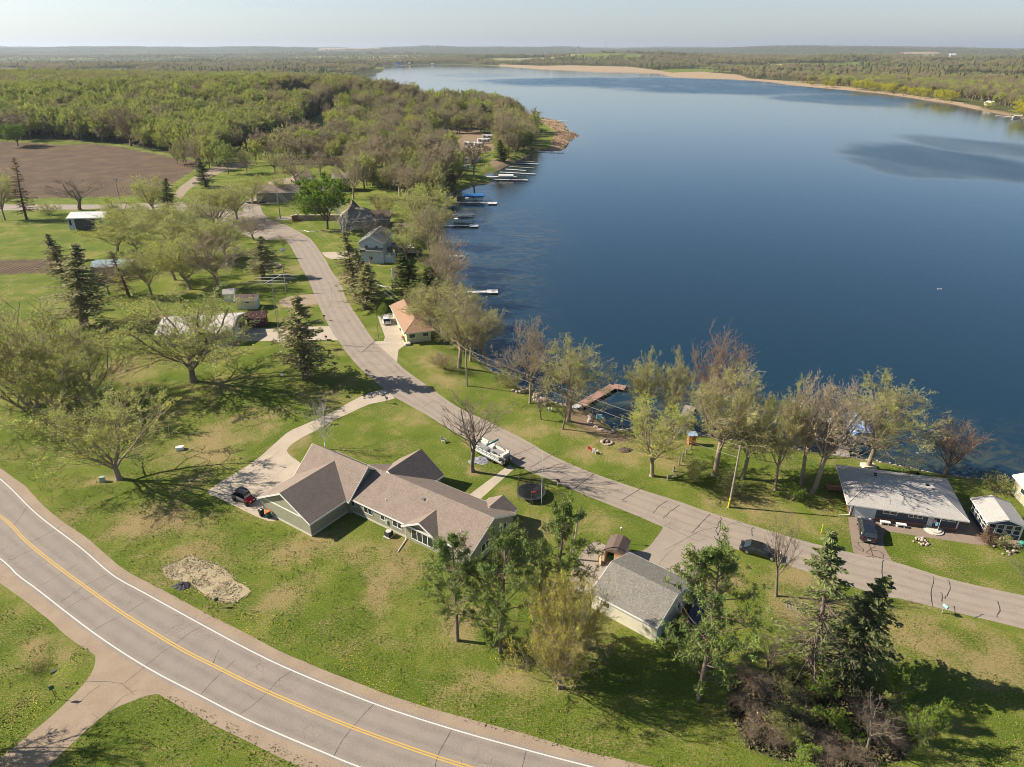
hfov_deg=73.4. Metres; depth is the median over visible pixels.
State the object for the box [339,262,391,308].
spruce tree
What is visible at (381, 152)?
lakeside tree
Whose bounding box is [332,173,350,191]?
house
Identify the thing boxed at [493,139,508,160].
lakeside tree
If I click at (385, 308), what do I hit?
shrub
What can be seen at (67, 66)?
woodland
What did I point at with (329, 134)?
lakeside tree
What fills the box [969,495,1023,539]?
cottage
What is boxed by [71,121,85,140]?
woodland tree
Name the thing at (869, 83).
willow tree
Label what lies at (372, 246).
house
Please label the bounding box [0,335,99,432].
maple tree
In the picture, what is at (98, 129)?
woodland tree
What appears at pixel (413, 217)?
maple tree
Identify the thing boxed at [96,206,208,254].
maple tree
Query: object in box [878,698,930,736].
shrub
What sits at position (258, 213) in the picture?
village road
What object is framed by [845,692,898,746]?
shrub
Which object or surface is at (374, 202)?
ash tree
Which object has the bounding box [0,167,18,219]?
maple tree
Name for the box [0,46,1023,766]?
ground
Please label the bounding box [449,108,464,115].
lakeside tree
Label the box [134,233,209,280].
maple tree
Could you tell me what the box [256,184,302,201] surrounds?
house
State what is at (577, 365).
ash tree
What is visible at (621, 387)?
dock
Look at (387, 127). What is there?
lakeside tree
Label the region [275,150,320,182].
lakeside tree
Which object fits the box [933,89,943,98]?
willow tree
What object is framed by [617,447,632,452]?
brush pile
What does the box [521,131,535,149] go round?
lakeside tree
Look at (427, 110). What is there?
lakeside tree
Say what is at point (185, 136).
lakeside tree
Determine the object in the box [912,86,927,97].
willow tree
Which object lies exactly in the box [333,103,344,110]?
lakeside tree
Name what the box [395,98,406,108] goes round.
lakeside tree
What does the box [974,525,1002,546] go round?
shrub
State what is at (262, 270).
spruce tree
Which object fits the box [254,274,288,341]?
antenna tower
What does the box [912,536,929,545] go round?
rock pile
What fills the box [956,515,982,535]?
patio
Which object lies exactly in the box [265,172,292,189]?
maple tree
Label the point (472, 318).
ash tree
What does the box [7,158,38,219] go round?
larch tree
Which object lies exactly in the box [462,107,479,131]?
lakeside tree
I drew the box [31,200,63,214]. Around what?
shrub
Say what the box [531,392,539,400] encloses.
shore rocks
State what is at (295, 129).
lakeside tree
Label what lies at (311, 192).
tree
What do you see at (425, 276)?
cedar tree
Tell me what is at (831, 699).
scrub
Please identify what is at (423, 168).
lakeside tree
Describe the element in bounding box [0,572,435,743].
dandelions
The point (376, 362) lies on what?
village road
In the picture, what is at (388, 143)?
lakeside tree
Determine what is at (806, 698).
shrub
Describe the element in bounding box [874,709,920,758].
shrub
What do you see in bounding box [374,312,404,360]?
driveway
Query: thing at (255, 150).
lakeside tree
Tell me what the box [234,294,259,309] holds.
shed
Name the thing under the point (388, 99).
lakeside tree
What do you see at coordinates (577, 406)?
dock
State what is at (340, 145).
lakeside tree
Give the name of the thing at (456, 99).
lakeside tree
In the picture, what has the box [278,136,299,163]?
lakeside tree
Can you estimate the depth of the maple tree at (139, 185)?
275.86 m
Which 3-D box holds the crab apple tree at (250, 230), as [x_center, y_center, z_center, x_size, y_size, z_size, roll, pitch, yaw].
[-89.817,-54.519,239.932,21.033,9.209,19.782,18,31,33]
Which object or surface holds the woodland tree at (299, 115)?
on the ground
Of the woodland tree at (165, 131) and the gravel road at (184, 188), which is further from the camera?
the woodland tree at (165, 131)
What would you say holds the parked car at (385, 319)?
on the driveway at (392, 344)
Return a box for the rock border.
[992,536,1020,555]
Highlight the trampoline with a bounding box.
[516,478,545,500]
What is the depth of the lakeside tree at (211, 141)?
389.94 m
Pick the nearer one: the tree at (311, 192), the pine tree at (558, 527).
the pine tree at (558, 527)
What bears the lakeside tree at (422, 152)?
on the ground
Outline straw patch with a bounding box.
[163,556,249,601]
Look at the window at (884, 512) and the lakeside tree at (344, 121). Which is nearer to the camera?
the window at (884, 512)
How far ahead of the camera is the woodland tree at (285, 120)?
526.92 m
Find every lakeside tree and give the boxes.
[0,122,26,145]
[94,104,145,145]
[130,125,150,149]
[181,135,199,161]
[182,137,203,164]
[186,128,206,162]
[188,136,207,164]
[189,122,225,160]
[189,132,224,165]
[209,138,238,173]
[235,146,256,172]
[242,139,262,163]
[245,133,266,159]
[248,127,272,156]
[253,151,288,172]
[259,133,284,153]
[261,123,277,140]
[263,138,280,161]
[267,129,296,159]
[271,124,291,145]
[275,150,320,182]
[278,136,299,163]
[279,122,301,132]
[290,150,335,174]
[291,144,301,159]
[292,126,313,157]
[292,133,318,162]
[295,118,319,130]
[308,129,328,146]
[312,128,335,159]
[318,102,331,116]
[319,127,338,139]
[322,140,341,163]
[323,110,340,121]
[323,155,348,172]
[327,122,353,153]
[328,117,348,131]
[330,131,351,154]
[331,136,342,154]
[333,95,345,104]
[333,99,349,107]
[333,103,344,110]
[333,114,353,130]
[334,92,350,104]
[336,109,350,117]
[341,150,379,188]
[344,105,365,120]
[346,136,367,150]
[347,129,370,140]
[348,120,358,128]
[349,95,364,107]
[350,121,372,130]
[355,121,377,133]
[355,131,380,149]
[355,134,371,144]
[356,135,383,152]
[357,84,372,103]
[358,90,370,104]
[359,151,389,185]
[361,91,377,112]
[362,111,382,121]
[363,129,380,144]
[365,98,374,108]
[365,146,384,183]
[368,158,383,186]
[370,134,398,150]
[372,119,394,133]
[372,142,401,184]
[373,89,385,99]
[376,128,391,145]
[377,91,396,103]
[377,159,417,195]
[381,114,401,126]
[384,105,404,115]
[384,157,403,189]
[385,143,409,162]
[386,130,405,142]
[388,104,404,115]
[392,162,422,201]
[393,130,415,152]
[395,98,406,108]
[395,148,418,170]
[396,123,409,129]
[402,91,415,100]
[403,99,421,108]
[403,155,425,170]
[404,114,426,127]
[405,115,418,123]
[407,128,438,150]
[409,96,420,103]
[409,118,431,136]
[410,145,429,159]
[412,102,427,115]
[414,143,443,161]
[414,151,441,185]
[417,89,431,102]
[424,107,436,118]
[424,110,446,131]
[425,91,441,104]
[426,96,439,107]
[426,140,461,171]
[427,115,441,132]
[430,137,451,146]
[430,147,459,171]
[431,89,446,98]
[433,132,454,144]
[435,141,459,153]
[436,104,449,129]
[436,126,449,140]
[437,131,461,147]
[439,101,456,122]
[443,164,457,189]
[444,92,458,103]
[445,94,460,108]
[447,111,465,132]
[448,171,461,185]
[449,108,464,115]
[457,141,491,176]
[459,95,471,103]
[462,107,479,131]
[465,96,481,108]
[465,100,476,112]
[471,103,491,124]
[471,115,484,133]
[472,104,487,127]
[482,109,521,139]
[490,122,516,142]
[490,129,500,143]
[491,98,506,110]
[492,102,506,112]
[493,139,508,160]
[499,104,517,113]
[500,131,518,157]
[501,108,519,120]
[504,114,541,149]
[504,128,525,155]
[508,125,531,153]
[521,106,543,122]
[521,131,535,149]
[524,126,545,147]
[525,112,543,128]
[525,117,536,128]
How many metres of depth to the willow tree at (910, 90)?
1009.66 m
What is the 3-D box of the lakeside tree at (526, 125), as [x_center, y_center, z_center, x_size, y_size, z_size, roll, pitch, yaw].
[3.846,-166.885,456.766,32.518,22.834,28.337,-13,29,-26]
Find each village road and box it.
[0,202,279,239]
[240,216,1023,628]
[241,187,331,217]
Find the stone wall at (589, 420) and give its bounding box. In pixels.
[587,414,636,433]
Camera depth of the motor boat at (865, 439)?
120.00 m
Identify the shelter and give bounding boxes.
[90,259,137,274]
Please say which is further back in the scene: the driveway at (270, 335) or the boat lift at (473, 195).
the boat lift at (473, 195)
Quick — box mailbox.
[941,603,948,612]
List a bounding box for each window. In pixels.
[363,506,372,515]
[392,520,402,529]
[411,529,433,547]
[481,539,488,552]
[500,521,506,532]
[883,510,897,514]
[908,514,922,518]
[971,504,975,513]
[974,509,978,518]
[977,515,982,524]
[981,519,986,529]
[989,523,996,531]
[995,524,1005,533]
[1003,525,1013,534]
[1012,526,1022,535]
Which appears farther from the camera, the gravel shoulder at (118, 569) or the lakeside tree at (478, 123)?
the lakeside tree at (478, 123)
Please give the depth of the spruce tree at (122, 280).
182.49 m
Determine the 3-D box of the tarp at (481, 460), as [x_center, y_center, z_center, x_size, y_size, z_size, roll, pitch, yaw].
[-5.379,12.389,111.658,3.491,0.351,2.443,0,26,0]
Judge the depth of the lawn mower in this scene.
89.90 m
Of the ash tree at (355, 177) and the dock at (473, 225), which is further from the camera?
the ash tree at (355, 177)
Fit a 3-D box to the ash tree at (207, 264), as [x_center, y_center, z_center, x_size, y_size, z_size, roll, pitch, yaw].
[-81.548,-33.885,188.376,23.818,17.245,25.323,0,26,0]
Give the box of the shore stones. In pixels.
[440,183,1011,480]
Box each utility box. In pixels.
[99,476,105,481]
[175,445,183,450]
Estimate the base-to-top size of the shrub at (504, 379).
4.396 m
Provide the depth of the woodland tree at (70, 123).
484.21 m
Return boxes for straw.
[162,554,251,603]
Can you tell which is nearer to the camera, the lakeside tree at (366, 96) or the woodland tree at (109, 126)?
the woodland tree at (109, 126)
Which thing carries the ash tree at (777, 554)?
on the ground
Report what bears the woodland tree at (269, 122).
on the ground
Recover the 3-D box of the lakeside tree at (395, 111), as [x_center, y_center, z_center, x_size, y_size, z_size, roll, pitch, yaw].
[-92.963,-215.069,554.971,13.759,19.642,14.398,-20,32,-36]
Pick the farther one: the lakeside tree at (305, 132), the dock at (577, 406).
the lakeside tree at (305, 132)
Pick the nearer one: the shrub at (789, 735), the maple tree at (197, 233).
the shrub at (789, 735)
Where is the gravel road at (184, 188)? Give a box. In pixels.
[173,162,252,198]
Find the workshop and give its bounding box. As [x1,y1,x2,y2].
[154,312,245,345]
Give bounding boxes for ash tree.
[0,314,166,411]
[36,176,117,210]
[66,260,127,294]
[172,226,257,289]
[326,151,372,198]
[350,211,389,238]
[369,193,382,209]
[397,280,486,341]
[402,281,437,316]
[403,287,456,329]
[409,202,446,262]
[409,241,470,295]
[416,202,458,244]
[425,249,471,283]
[426,229,469,274]
[426,298,504,368]
[433,270,471,297]
[434,383,516,472]
[443,283,487,323]
[451,298,492,361]
[454,304,507,366]
[482,315,557,403]
[523,332,618,421]
[620,345,672,424]
[652,344,697,430]
[680,317,757,435]
[683,355,771,476]
[715,370,793,479]
[750,372,822,490]
[754,628,790,678]
[762,504,802,596]
[773,370,847,484]
[775,375,889,493]
[822,367,952,477]
[919,409,995,476]
[1005,548,1023,588]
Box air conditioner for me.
[383,528,393,538]
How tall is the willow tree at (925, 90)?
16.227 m
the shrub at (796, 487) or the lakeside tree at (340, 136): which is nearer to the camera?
the shrub at (796, 487)
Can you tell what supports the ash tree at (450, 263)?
on the ground
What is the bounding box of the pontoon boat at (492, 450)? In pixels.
[471,437,511,464]
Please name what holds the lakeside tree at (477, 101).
on the ground
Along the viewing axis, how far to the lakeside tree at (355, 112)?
543.61 m
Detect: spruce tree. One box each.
[34,233,80,279]
[35,243,127,327]
[106,251,138,296]
[156,178,180,213]
[192,157,215,186]
[242,236,285,278]
[267,295,343,381]
[332,232,375,299]
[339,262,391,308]
[342,250,376,283]
[761,529,865,694]
[801,575,903,696]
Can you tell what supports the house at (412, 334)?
on the ground
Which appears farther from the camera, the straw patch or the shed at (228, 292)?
the shed at (228, 292)
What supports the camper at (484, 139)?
on the ground
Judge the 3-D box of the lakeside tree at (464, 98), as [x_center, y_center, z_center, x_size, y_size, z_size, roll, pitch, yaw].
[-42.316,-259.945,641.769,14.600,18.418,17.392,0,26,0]
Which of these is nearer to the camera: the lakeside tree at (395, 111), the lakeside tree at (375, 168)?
the lakeside tree at (375, 168)
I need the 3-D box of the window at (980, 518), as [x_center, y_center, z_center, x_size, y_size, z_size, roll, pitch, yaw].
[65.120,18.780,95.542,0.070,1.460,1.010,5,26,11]
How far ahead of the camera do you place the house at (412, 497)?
96.04 m
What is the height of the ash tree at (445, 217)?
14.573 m
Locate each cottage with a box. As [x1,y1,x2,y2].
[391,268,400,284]
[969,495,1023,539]
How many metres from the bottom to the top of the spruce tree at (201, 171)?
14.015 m
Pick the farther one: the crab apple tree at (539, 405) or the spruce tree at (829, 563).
the crab apple tree at (539, 405)
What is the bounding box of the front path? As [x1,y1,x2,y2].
[872,519,1023,546]
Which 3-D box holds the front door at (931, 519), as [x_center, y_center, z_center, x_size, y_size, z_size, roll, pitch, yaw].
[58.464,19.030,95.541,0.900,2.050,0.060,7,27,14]
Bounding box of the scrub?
[725,666,914,766]
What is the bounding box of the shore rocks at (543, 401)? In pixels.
[535,397,548,405]
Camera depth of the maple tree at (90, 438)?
101.22 m
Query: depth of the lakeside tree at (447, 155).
338.57 m
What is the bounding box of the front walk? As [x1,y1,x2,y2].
[470,465,513,498]
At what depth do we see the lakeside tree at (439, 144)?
392.74 m
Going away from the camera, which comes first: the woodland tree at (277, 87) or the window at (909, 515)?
the window at (909, 515)
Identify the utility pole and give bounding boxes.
[465,349,467,385]
[572,516,577,559]
[727,446,740,507]
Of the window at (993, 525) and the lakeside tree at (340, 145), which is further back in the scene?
the lakeside tree at (340, 145)
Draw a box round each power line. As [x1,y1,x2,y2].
[466,354,728,454]
[471,351,738,445]
[742,446,954,486]
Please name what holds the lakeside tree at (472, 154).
on the ground
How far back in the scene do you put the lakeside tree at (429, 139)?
392.00 m
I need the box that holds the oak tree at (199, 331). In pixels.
[85,285,271,387]
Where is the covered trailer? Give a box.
[687,595,709,627]
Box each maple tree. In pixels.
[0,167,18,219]
[0,280,104,410]
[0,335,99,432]
[0,377,181,480]
[0,736,24,766]
[61,208,144,252]
[92,209,179,253]
[95,193,146,219]
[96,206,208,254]
[105,245,183,295]
[113,200,183,234]
[121,174,180,211]
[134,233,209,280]
[138,200,213,234]
[143,231,236,289]
[154,214,241,261]
[167,183,257,224]
[201,215,252,257]
[208,181,261,219]
[226,173,272,203]
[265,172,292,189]
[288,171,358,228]
[369,191,402,214]
[376,188,444,222]
[381,219,424,257]
[399,207,432,229]
[410,184,458,217]
[412,235,428,251]
[613,387,711,477]
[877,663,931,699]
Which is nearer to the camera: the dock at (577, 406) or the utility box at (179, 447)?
the utility box at (179, 447)
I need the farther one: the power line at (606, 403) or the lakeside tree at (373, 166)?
the lakeside tree at (373, 166)
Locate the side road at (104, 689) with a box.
[0,637,195,766]
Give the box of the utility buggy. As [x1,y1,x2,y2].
[231,486,255,506]
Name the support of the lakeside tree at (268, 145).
on the ground
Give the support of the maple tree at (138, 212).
on the ground
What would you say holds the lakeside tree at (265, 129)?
on the ground
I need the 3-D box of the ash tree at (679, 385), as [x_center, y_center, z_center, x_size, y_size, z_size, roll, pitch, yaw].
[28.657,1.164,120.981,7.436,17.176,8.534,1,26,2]
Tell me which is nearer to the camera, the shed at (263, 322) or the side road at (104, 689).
the side road at (104, 689)
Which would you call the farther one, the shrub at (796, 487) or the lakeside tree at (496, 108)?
the lakeside tree at (496, 108)
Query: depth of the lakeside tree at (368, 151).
336.45 m
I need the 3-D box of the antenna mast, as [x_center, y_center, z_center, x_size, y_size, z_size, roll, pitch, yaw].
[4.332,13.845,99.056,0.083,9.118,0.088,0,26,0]
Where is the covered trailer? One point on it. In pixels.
(692, 611)
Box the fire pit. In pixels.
[600,440,612,445]
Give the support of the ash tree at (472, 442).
on the ground
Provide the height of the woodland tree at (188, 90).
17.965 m
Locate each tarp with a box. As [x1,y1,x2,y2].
[172,581,190,590]
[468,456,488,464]
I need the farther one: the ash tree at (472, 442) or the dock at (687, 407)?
the dock at (687, 407)
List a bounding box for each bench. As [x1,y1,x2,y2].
[880,520,890,525]
[896,522,906,527]
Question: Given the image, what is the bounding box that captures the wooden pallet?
[786,603,812,612]
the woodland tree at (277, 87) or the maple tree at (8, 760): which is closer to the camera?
the maple tree at (8, 760)
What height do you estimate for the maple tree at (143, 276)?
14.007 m
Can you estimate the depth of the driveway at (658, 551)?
91.29 m
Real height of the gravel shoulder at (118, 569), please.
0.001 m
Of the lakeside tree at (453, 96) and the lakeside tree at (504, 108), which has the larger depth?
the lakeside tree at (453, 96)
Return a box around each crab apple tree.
[227,215,288,239]
[533,388,552,419]
[550,390,578,429]
[980,470,1015,496]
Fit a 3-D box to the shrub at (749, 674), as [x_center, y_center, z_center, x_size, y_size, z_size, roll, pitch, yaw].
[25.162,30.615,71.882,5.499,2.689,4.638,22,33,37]
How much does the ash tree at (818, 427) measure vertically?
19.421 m
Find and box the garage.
[590,552,690,640]
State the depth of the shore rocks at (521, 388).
135.60 m
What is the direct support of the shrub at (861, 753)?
on the ground
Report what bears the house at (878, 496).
on the ground
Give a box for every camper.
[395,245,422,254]
[478,138,489,141]
[482,134,492,137]
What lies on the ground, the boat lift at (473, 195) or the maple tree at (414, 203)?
the maple tree at (414, 203)
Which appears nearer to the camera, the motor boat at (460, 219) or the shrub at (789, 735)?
the shrub at (789, 735)
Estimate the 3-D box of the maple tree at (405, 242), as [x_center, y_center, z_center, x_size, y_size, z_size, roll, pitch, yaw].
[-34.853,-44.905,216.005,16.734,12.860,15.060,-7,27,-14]
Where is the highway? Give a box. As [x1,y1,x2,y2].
[0,477,603,766]
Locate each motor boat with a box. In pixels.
[454,218,471,220]
[465,197,481,199]
[855,433,867,441]
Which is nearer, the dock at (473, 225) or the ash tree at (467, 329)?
the ash tree at (467, 329)
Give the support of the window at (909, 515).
in the house at (878, 496)
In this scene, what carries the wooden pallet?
on the ground
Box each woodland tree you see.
[0,112,29,139]
[4,89,21,97]
[28,93,48,103]
[62,92,77,102]
[62,115,81,138]
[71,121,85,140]
[86,111,105,139]
[89,95,105,104]
[92,126,107,141]
[102,120,118,140]
[159,122,176,149]
[180,86,195,96]
[207,92,221,101]
[227,125,244,148]
[243,117,263,127]
[255,115,275,134]
[267,114,277,130]
[270,83,281,91]
[279,112,292,127]
[285,105,304,126]
[290,96,309,113]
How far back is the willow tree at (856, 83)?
1170.96 m
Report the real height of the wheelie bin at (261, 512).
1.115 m
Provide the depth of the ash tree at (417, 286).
167.31 m
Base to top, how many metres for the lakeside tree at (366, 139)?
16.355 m
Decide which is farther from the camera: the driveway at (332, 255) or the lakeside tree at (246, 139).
the lakeside tree at (246, 139)
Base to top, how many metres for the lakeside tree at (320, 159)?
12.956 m
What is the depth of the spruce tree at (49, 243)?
196.12 m
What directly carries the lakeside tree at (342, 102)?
on the ground
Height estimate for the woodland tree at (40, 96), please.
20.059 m
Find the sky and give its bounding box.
[0,0,1023,51]
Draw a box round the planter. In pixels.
[860,462,876,468]
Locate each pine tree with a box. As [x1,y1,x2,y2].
[417,530,499,641]
[451,517,553,652]
[513,491,604,637]
[651,520,784,701]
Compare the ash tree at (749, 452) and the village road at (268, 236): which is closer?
the ash tree at (749, 452)
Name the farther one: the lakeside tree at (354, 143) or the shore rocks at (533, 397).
the lakeside tree at (354, 143)
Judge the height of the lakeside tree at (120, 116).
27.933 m
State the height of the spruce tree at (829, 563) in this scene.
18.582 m
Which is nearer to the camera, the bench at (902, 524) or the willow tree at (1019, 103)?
the bench at (902, 524)
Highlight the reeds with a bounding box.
[540,118,578,150]
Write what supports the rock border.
on the ground
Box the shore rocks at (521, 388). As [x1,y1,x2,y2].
[511,385,528,392]
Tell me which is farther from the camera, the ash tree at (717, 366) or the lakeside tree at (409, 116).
the lakeside tree at (409, 116)
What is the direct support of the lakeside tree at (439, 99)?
on the ground
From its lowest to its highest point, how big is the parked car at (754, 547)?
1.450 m
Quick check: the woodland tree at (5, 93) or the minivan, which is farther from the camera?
the woodland tree at (5, 93)
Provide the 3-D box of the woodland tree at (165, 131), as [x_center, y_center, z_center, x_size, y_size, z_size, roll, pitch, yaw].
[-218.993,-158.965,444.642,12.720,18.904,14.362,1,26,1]
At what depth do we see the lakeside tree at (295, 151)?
410.00 m
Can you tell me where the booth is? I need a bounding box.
[687,431,697,444]
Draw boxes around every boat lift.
[453,214,474,222]
[463,194,483,200]
[498,174,512,178]
[844,412,873,443]
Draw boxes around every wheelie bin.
[257,508,264,516]
[264,509,271,517]
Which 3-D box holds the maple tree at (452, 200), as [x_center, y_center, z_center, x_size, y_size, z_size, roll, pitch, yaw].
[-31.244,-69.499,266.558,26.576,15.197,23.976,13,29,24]
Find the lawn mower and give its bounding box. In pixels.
[609,552,613,559]
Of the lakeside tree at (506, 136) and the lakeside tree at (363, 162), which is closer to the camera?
the lakeside tree at (363, 162)
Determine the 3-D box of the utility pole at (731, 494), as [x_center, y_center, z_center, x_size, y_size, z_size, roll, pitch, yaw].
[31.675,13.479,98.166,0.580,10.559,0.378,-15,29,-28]
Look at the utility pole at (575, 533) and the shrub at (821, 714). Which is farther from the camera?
the utility pole at (575, 533)
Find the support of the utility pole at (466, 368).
on the ground
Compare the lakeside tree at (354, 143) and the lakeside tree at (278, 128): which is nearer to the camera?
the lakeside tree at (354, 143)
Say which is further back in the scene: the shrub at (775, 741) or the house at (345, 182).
the house at (345, 182)
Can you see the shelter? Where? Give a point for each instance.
(99, 262)
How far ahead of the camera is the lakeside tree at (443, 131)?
425.24 m
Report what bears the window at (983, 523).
in the cottage at (1000, 516)
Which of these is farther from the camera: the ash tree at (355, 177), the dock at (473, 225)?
the ash tree at (355, 177)
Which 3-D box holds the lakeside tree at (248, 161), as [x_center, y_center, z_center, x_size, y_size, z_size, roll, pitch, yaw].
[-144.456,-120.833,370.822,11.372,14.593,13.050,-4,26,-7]
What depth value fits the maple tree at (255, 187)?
295.59 m
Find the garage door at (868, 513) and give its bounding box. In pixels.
[853,507,875,518]
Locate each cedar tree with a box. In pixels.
[389,253,421,296]
[403,266,440,299]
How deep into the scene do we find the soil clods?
86.55 m
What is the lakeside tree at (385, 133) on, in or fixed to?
on the ground
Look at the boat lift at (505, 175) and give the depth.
367.74 m
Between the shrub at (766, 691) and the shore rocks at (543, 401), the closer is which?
the shrub at (766, 691)
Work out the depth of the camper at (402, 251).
223.51 m
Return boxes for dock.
[446,224,478,226]
[450,201,496,203]
[467,289,497,293]
[492,179,525,180]
[567,404,582,408]
[574,383,618,408]
[612,382,626,389]
[673,405,694,433]
[829,418,849,456]
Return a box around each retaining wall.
[291,214,297,221]
[298,215,339,220]
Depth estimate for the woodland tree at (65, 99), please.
541.65 m
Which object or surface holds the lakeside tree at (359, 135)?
on the ground
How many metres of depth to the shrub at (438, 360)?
142.53 m
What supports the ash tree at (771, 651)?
on the ground
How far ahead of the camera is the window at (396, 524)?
94.16 m
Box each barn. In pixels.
[66,211,110,230]
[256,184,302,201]
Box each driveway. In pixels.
[208,389,393,520]
[235,326,337,340]
[275,217,290,219]
[322,251,350,258]
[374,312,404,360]
[569,527,720,592]
[848,517,892,561]
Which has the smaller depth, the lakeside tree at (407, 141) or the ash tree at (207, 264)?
the ash tree at (207, 264)
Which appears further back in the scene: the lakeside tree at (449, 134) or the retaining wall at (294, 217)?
the lakeside tree at (449, 134)
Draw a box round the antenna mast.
[541,452,542,504]
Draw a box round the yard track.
[268,178,291,184]
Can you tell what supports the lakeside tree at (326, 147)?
on the ground
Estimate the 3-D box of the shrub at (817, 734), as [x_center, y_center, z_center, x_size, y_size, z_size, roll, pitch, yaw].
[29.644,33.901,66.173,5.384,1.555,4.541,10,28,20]
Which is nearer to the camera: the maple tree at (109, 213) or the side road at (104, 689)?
the side road at (104, 689)
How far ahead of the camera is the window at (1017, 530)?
93.03 m
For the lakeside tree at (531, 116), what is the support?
on the ground
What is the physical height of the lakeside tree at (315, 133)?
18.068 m
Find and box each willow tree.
[490,554,626,690]
[821,79,831,85]
[849,79,859,88]
[856,78,868,88]
[864,80,875,89]
[868,82,882,90]
[887,82,898,92]
[896,86,908,94]
[906,87,915,95]
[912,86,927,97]
[918,86,933,97]
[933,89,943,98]
[938,89,951,99]
[942,90,959,101]
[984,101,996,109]
[1008,98,1023,116]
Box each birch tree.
[296,397,336,447]
[327,202,364,239]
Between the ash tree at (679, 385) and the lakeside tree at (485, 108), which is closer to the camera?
the ash tree at (679, 385)
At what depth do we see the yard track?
349.85 m
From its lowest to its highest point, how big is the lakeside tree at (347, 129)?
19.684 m
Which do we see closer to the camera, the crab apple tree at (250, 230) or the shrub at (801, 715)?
the shrub at (801, 715)
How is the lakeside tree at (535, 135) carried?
on the ground
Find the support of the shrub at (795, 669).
on the ground
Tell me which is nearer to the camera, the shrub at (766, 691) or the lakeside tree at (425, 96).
the shrub at (766, 691)
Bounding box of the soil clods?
[160,554,250,602]
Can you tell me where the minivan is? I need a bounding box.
[857,517,877,542]
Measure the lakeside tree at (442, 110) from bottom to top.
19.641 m
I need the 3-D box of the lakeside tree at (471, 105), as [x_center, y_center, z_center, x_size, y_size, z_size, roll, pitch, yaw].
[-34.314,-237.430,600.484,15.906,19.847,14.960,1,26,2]
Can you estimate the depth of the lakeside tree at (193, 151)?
382.79 m
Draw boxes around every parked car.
[381,315,390,324]
[739,539,780,561]
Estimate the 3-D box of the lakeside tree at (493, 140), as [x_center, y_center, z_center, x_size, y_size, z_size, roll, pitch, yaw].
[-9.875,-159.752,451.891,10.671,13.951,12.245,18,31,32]
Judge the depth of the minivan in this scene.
93.14 m
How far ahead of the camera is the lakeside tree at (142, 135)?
454.43 m
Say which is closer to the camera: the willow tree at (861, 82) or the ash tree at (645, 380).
the ash tree at (645, 380)
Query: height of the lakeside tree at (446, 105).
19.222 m
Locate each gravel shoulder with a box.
[0,468,651,766]
[0,563,347,766]
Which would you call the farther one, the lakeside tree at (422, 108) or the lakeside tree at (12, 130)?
the lakeside tree at (422, 108)
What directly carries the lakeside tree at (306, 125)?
on the ground
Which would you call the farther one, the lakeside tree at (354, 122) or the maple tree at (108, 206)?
the lakeside tree at (354, 122)
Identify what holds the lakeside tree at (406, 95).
on the ground
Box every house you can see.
[257,443,517,563]
[292,172,317,185]
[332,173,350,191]
[339,199,390,229]
[357,226,402,262]
[389,299,433,345]
[826,464,969,535]
[1011,473,1023,505]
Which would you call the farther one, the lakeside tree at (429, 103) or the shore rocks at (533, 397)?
the lakeside tree at (429, 103)
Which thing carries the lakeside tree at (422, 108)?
on the ground
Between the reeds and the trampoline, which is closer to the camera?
the trampoline
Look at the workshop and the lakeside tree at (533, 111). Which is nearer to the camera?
the workshop
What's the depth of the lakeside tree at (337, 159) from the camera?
361.20 m
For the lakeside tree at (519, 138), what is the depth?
434.10 m
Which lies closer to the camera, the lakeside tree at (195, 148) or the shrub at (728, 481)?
the shrub at (728, 481)
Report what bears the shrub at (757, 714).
on the ground
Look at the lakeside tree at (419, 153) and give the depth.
357.58 m
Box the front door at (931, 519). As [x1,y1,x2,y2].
[928,517,936,525]
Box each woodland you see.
[0,45,1023,79]
[0,67,526,150]
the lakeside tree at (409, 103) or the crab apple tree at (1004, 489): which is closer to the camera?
the crab apple tree at (1004, 489)
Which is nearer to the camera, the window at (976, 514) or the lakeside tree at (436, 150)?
the window at (976, 514)
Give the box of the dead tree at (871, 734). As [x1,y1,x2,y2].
[856,687,902,752]
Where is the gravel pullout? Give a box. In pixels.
[279,294,316,306]
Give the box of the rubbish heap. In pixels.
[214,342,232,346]
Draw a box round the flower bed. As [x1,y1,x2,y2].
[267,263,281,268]
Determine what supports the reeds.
on the ground
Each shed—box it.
[222,288,236,301]
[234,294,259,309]
[245,310,267,327]
[598,534,630,570]
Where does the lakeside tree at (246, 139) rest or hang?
on the ground
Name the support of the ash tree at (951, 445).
on the ground
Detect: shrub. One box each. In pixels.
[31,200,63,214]
[374,302,387,319]
[425,348,467,377]
[491,366,522,387]
[670,454,711,483]
[711,466,745,494]
[723,685,753,708]
[729,658,777,696]
[735,714,766,746]
[741,670,784,718]
[741,695,779,737]
[758,664,808,711]
[759,655,795,678]
[759,724,794,754]
[761,697,801,737]
[772,719,813,748]
[776,477,806,500]
[781,655,810,680]
[781,722,822,766]
[785,683,822,712]
[788,701,815,727]
[793,694,852,726]
[799,716,846,758]
[805,667,843,698]
[805,732,856,766]
[833,712,865,743]
[840,735,879,766]
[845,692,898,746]
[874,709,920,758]
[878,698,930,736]
[905,696,953,758]
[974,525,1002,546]
[993,531,1021,549]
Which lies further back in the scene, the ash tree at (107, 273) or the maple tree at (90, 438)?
the ash tree at (107, 273)
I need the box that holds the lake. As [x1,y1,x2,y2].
[354,65,1023,481]
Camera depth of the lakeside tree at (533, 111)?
550.70 m
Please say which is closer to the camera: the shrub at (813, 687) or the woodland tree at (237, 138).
the shrub at (813, 687)

